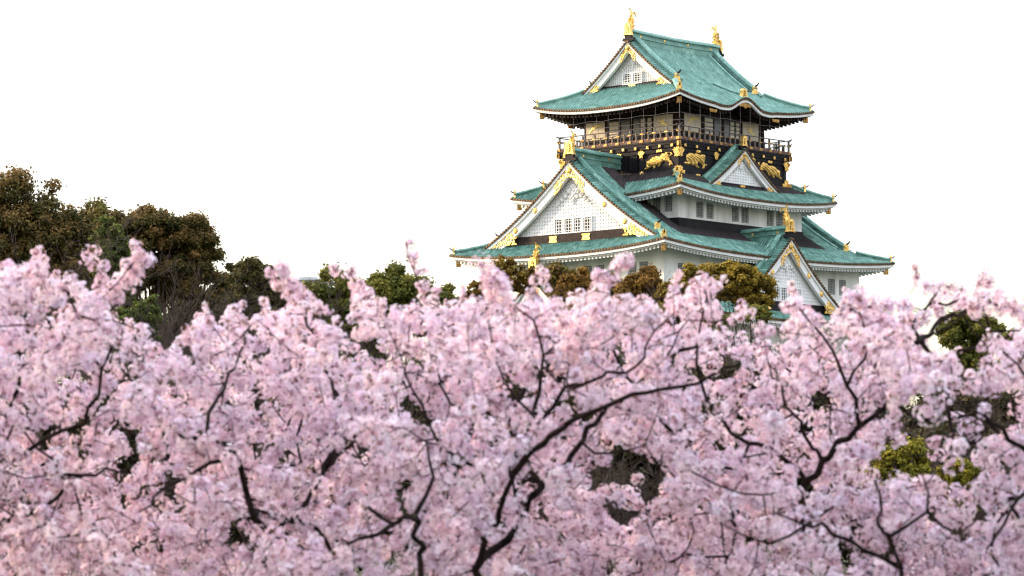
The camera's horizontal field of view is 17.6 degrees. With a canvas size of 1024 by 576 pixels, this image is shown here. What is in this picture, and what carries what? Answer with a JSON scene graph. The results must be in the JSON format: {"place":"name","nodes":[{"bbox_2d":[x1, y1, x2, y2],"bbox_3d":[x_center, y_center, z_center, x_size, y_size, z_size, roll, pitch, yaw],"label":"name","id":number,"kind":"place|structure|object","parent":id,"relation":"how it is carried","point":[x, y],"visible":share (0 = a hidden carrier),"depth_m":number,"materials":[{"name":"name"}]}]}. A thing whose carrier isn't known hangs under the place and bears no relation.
{"place":"outdoors","nodes":[
{"label":"outdoors","id":0,"kind":"place"},
{"bbox_2d":[286,277,334,341],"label":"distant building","id":1,"kind":"structure","parent":0,"point":[300,279],"depth_m":417.43,"materials":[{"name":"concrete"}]},
{"bbox_2d":[52,526,850,575],"bbox_3d":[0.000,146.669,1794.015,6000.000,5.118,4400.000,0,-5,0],"label":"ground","id":2,"kind":"structure","parent":0,"point":[414,571],"depth_m":211.23,"materials":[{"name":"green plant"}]},
{"bbox_2d":[0,455,27,512],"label":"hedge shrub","id":3,"kind":"object","parent":2,"relation":"on","point":[15,495],"visible":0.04,"depth_m":79.66,"materials":[{"name":"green plant"}]},
{"bbox_2d":[0,353,90,555],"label":"cherry tree","id":4,"kind":"object","parent":2,"relation":"on","point":[49,429],"visible":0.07,"depth_m":82.53,"materials":[{"name":"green plant"}]},
{"bbox_2d":[0,163,101,575],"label":"camphor tree","id":5,"kind":"object","parent":2,"relation":"on","point":[28,214],"visible":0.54,"depth_m":139.68,"materials":[{"name":"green plant"}]},
{"bbox_2d":[0,238,168,575],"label":"cherry tree","id":6,"kind":"object","parent":2,"relation":"on","point":[76,337],"visible":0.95,"depth_m":17.57,"materials":[{"name":"pink plant"}]},
{"bbox_2d":[0,416,207,575],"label":"bare thicket","id":7,"kind":"object","parent":2,"relation":"on","point":[25,492],"visible":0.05,"depth_m":61.13,"materials":[{"name":"plant"}]},
{"bbox_2d":[79,196,140,573],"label":"broadleaf tree","id":8,"kind":"object","parent":2,"relation":"on","point":[98,208],"visible":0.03,"depth_m":150.44,"materials":[{"name":"green plant"}]},
{"bbox_2d":[88,215,140,575],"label":"young tree","id":9,"kind":"object","parent":2,"relation":"on","point":[104,220],"visible":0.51,"depth_m":128.18,"materials":[{"name":"green plant"}]},
{"bbox_2d":[104,294,167,574],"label":"shrub","id":10,"kind":"object","parent":2,"relation":"on","point":[152,299],"visible":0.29,"depth_m":119.97,"materials":[{"name":"green plant"}]},
{"bbox_2d":[48,350,256,575],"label":"cherry tree","id":11,"kind":"object","parent":2,"relation":"on","point":[133,445],"visible":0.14,"depth_m":76.86,"materials":[{"name":"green plant"}]},
{"bbox_2d":[89,201,233,575],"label":"camphor tree","id":12,"kind":"object","parent":2,"relation":"on","point":[194,236],"visible":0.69,"depth_m":131.86,"materials":[{"name":"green plant"}]},
{"bbox_2d":[143,296,202,406],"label":"evergreen shrub","id":13,"kind":"object","parent":2,"relation":"on","point":[168,308],"depth_m":151.27,"materials":[{"name":"green plant"}]},
{"bbox_2d":[0,198,350,575],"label":"bare tree","id":14,"kind":"object","parent":2,"relation":"on","point":[183,302],"visible":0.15,"depth_m":126.43,"materials":[{"name":"plant"}]},
{"bbox_2d":[0,275,351,575],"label":"cherry tree","id":15,"kind":"object","parent":2,"relation":"on","point":[159,522],"visible":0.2,"depth_m":21.09,"materials":[{"name":"pink plant"}]},
{"bbox_2d":[160,289,226,567],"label":"shrub","id":16,"kind":"object","parent":2,"relation":"on","point":[187,313],"visible":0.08,"depth_m":135.72,"materials":[{"name":"green plant"}]},
{"bbox_2d":[10,256,394,568],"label":"bare tree","id":17,"kind":"object","parent":2,"relation":"on","point":[113,350],"visible":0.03,"depth_m":116.60,"materials":[{"name":"plant"}]},
{"bbox_2d":[170,353,289,571],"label":"cherry tree","id":18,"kind":"object","parent":2,"relation":"on","point":[237,534],"visible":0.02,"depth_m":85.01,"materials":[{"name":"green plant"}]},
{"bbox_2d":[208,262,261,569],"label":"broadleaf tree","id":19,"kind":"object","parent":2,"relation":"on","point":[229,266],"depth_m":148.25,"materials":[{"name":"green plant"}]},
{"bbox_2d":[218,256,295,570],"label":"evergreen tree","id":20,"kind":"object","parent":2,"relation":"on","point":[256,268],"visible":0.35,"depth_m":144.86,"materials":[{"name":"green plant"}]},
{"bbox_2d":[159,279,392,574],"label":"bare tree","id":21,"kind":"object","parent":2,"relation":"on","point":[336,314],"visible":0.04,"depth_m":121.79,"materials":[{"name":"plant"}]},
{"bbox_2d":[123,356,487,575],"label":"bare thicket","id":22,"kind":"object","parent":2,"relation":"on","point":[359,448],"visible":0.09,"depth_m":64.34,"materials":[{"name":"plant"}]},
{"bbox_2d":[300,262,390,557],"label":"evergreen tree","id":23,"kind":"object","parent":2,"relation":"on","point":[321,288],"visible":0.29,"depth_m":169.75,"materials":[{"name":"green plant"}]},
{"bbox_2d":[243,349,452,571],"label":"cherry tree","id":24,"kind":"object","parent":2,"relation":"on","point":[406,486],"visible":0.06,"depth_m":79.18,"materials":[{"name":"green plant"}]},
{"bbox_2d":[115,258,607,575],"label":"cherry tree","id":25,"kind":"object","parent":2,"relation":"on","point":[289,386],"visible":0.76,"depth_m":18.29,"materials":[{"name":"pink plant"}]},
{"bbox_2d":[360,259,450,570],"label":"evergreen tree","id":26,"kind":"object","parent":2,"relation":"on","point":[395,284],"visible":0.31,"depth_m":179.39,"materials":[{"name":"green plant"}]},
{"bbox_2d":[297,412,539,575],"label":"cherry tree","id":27,"kind":"object","parent":2,"relation":"on","point":[369,535],"visible":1,"depth_m":16.26,"materials":[{"name":"pink plant"}]},
{"bbox_2d":[367,337,497,570],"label":"cherry tree","id":28,"kind":"object","parent":2,"relation":"on","point":[421,413],"visible":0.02,"depth_m":87.21,"materials":[{"name":"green plant"}]},
{"bbox_2d":[441,282,465,352],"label":"evergreen tree","id":29,"kind":"object","parent":2,"relation":"on","point":[449,288],"visible":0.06,"depth_m":185.39,"materials":[{"name":"green plant"}]},
{"bbox_2d":[403,322,522,421],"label":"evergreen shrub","id":30,"kind":"object","parent":2,"relation":"on","point":[445,352],"depth_m":159.57,"materials":[{"name":"green plant"}]},
{"bbox_2d":[229,237,722,575],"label":"cherry tree","id":31,"kind":"object","parent":2,"relation":"on","point":[617,549],"visible":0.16,"depth_m":21.48,"materials":[{"name":"pink plant"}]},
{"bbox_2d":[464,280,487,318],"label":"autumn shrub","id":32,"kind":"object","parent":2,"relation":"on","point":[476,291],"visible":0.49,"depth_m":200.29,"materials":[{"name":"brown plant"}]},
{"bbox_2d":[439,343,583,558],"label":"cherry tree","id":33,"kind":"object","parent":2,"relation":"on","point":[515,389],"visible":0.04,"depth_m":83.38,"materials":[{"name":"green plant"}]},
{"bbox_2d":[490,253,539,322],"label":"young tree","id":34,"kind":"object","parent":2,"relation":"on","point":[509,267],"visible":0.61,"depth_m":205.24,"materials":[{"name":"brown plant"}]},
{"bbox_2d":[488,317,545,396],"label":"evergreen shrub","id":35,"kind":"object","parent":2,"relation":"on","point":[518,351],"visible":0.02,"depth_m":164.73,"materials":[{"name":"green plant"}]},
{"bbox_2d":[542,258,578,533],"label":"autumn tree","id":36,"kind":"object","parent":2,"relation":"on","point":[553,270],"visible":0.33,"depth_m":222.13,"materials":[{"name":"brown plant"}]},
{"bbox_2d":[290,250,844,575],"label":"cherry tree","id":37,"kind":"object","parent":2,"relation":"on","point":[580,347],"visible":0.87,"depth_m":17.07,"materials":[{"name":"pink plant"}]},
{"bbox_2d":[552,266,594,311],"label":"autumn tree","id":38,"kind":"object","parent":2,"relation":"on","point":[571,281],"visible":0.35,"depth_m":215.20,"materials":[{"name":"brown plant"}]},
{"bbox_2d":[557,294,610,568],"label":"autumn shrub","id":39,"kind":"object","parent":2,"relation":"on","point":[569,306],"visible":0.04,"depth_m":208.11,"materials":[{"name":"brown plant"}]},
{"bbox_2d":[593,273,622,301],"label":"autumn tree","id":40,"kind":"object","parent":2,"relation":"on","point":[612,287],"visible":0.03,"depth_m":225.16,"materials":[{"name":"brown plant"}]},
{"bbox_2d":[605,297,628,557],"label":"autumn shrub","id":41,"kind":"object","parent":2,"relation":"on","point":[620,343],"visible":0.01,"depth_m":209.28,"materials":[{"name":"brown plant"}]},
{"bbox_2d":[500,432,742,575],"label":"bare thicket","id":42,"kind":"object","parent":2,"relation":"on","point":[616,511],"visible":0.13,"depth_m":59.56,"materials":[{"name":"plant"}]},
{"bbox_2d":[508,267,734,571],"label":"bare tree","id":43,"kind":"object","parent":2,"relation":"on","point":[619,341],"depth_m":206.11,"materials":[{"name":"plant"}]},
{"bbox_2d":[536,346,738,565],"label":"hedge shrub","id":44,"kind":"object","parent":2,"relation":"on","point":[646,459],"visible":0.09,"depth_m":79.02,"materials":[{"name":"green plant"}]},
{"bbox_2d":[612,263,662,303],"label":"autumn tree","id":45,"kind":"object","parent":2,"relation":"on","point":[636,278],"visible":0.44,"depth_m":217.95,"materials":[{"name":"brown plant"}]},
{"bbox_2d":[652,281,697,567],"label":"autumn shrub","id":46,"kind":"object","parent":2,"relation":"on","point":[663,291],"visible":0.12,"depth_m":207.08,"materials":[{"name":"brown plant"}]},
{"bbox_2d":[575,273,786,364],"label":"bare tree","id":47,"kind":"object","parent":2,"relation":"on","point":[699,312],"depth_m":207.25,"materials":[{"name":"plant"}]},
{"bbox_2d":[607,281,757,560],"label":"bare tree","id":48,"kind":"object","parent":2,"relation":"on","point":[691,331],"depth_m":205.39,"materials":[{"name":"plant"}]},
{"bbox_2d":[449,8,921,412],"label":"castle tower","id":49,"kind":"structure","parent":2,"relation":"on","point":[672,164],"depth_m":294.57,"materials":[{"name":"teal metal"}]},
{"bbox_2d":[668,261,717,554],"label":"tree","id":50,"kind":"object","parent":2,"relation":"on","point":[690,271],"visible":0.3,"depth_m":212.20,"materials":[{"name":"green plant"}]},
{"bbox_2d":[542,311,848,561],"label":"bare thicket","id":51,"kind":"object","parent":2,"relation":"on","point":[751,361],"depth_m":150.35,"materials":[{"name":"brown plant"}]},
{"bbox_2d":[702,303,773,544],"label":"shrub","id":52,"kind":"object","parent":2,"relation":"on","point":[763,310],"visible":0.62,"depth_m":200.20,"materials":[{"name":"green plant"}]},
{"bbox_2d":[707,259,778,360],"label":"pine tree","id":53,"kind":"object","parent":2,"relation":"on","point":[752,281],"visible":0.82,"depth_m":205.08,"materials":[{"name":"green plant"}]},
{"bbox_2d":[683,338,810,559],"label":"hedge shrub","id":54,"kind":"object","parent":2,"relation":"on","point":[737,369],"visible":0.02,"depth_m":85.07,"materials":[{"name":"green plant"}]},
{"bbox_2d":[618,334,926,572],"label":"bare thicket","id":55,"kind":"object","parent":2,"relation":"on","point":[724,357],"depth_m":149.27,"materials":[{"name":"brown plant"}]},
{"bbox_2d":[523,262,1023,575],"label":"cherry tree","id":56,"kind":"object","parent":2,"relation":"on","point":[759,480],"visible":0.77,"depth_m":18.39,"materials":[{"name":"pink plant"}]},
{"bbox_2d":[563,281,1023,575],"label":"cherry tree","id":57,"kind":"object","parent":2,"relation":"on","point":[789,439],"visible":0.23,"depth_m":21.19,"materials":[{"name":"pink plant"}]},
{"bbox_2d":[676,315,923,570],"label":"bare thicket","id":58,"kind":"object","parent":2,"relation":"on","point":[823,367],"visible":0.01,"depth_m":154.56,"materials":[{"name":"brown plant"}]},
{"bbox_2d":[721,349,934,569],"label":"hedge shrub","id":59,"kind":"object","parent":2,"relation":"on","point":[806,428],"visible":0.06,"depth_m":81.24,"materials":[{"name":"green plant"}]},
{"bbox_2d":[720,474,986,575],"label":"cherry tree","id":60,"kind":"object","parent":2,"relation":"on","point":[889,539],"visible":1,"depth_m":14.86,"materials":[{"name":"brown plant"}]},
{"bbox_2d":[858,433,935,575],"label":"lime shrub","id":61,"kind":"object","parent":2,"relation":"on","point":[909,465],"visible":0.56,"depth_m":54.66,"materials":[{"name":"green plant"}]},
{"bbox_2d":[840,404,986,575],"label":"hedge shrub","id":62,"kind":"object","parent":2,"relation":"on","point":[939,431],"visible":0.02,"depth_m":89.33,"materials":[{"name":"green plant"}]},
{"bbox_2d":[809,379,1022,562],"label":"bare thicket","id":63,"kind":"object","parent":2,"relation":"on","point":[935,464],"visible":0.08,"depth_m":65.73,"materials":[{"name":"plant"}]},
{"bbox_2d":[833,311,1023,575],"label":"cherry tree","id":64,"kind":"object","parent":2,"relation":"on","point":[997,551],"visible":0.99,"depth_m":16.60,"materials":[{"name":"pink plant"}]},
{"bbox_2d":[897,362,992,460],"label":"tree","id":65,"kind":"object","parent":2,"relation":"on","point":[952,406],"visible":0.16,"depth_m":119.14,"materials":[{"name":"green plant"}]},
{"bbox_2d":[933,456,984,575],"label":"lime shrub","id":66,"kind":"object","parent":2,"relation":"on","point":[970,472],"visible":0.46,"depth_m":53.73,"materials":[{"name":"green plant"}]},
{"bbox_2d":[908,392,1023,575],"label":"bare thicket","id":67,"kind":"object","parent":2,"relation":"on","point":[979,514],"visible":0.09,"depth_m":64.03,"materials":[{"name":"plant"}]},
{"bbox_2d":[935,309,1006,376],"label":"evergreen tree","id":68,"kind":"object","parent":2,"relation":"on","point":[958,333],"visible":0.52,"depth_m":149.78,"materials":[{"name":"green plant"}]},
{"bbox_2d":[945,419,1023,575],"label":"tree","id":69,"kind":"object","parent":2,"relation":"on","point":[1003,463],"visible":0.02,"depth_m":83.11,"materials":[{"name":"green plant"}]},
{"bbox_2d":[969,385,1022,472],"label":"evergreen shrub","id":70,"kind":"object","parent":2,"relation":"on","point":[1005,395],"visible":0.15,"depth_m":117.51,"materials":[{"name":"green plant"}]},
{"bbox_2d":[972,327,1019,383],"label":"evergreen tree","id":71,"kind":"object","parent":2,"relation":"on","point":[1008,339],"visible":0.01,"depth_m":135.07,"materials":[{"name":"green plant"}]},
{"bbox_2d":[0,0,1023,409],"label":"sky","id":72,"kind":"structure","parent":0,"point":[312,133],"materials":[{"name":"white"}]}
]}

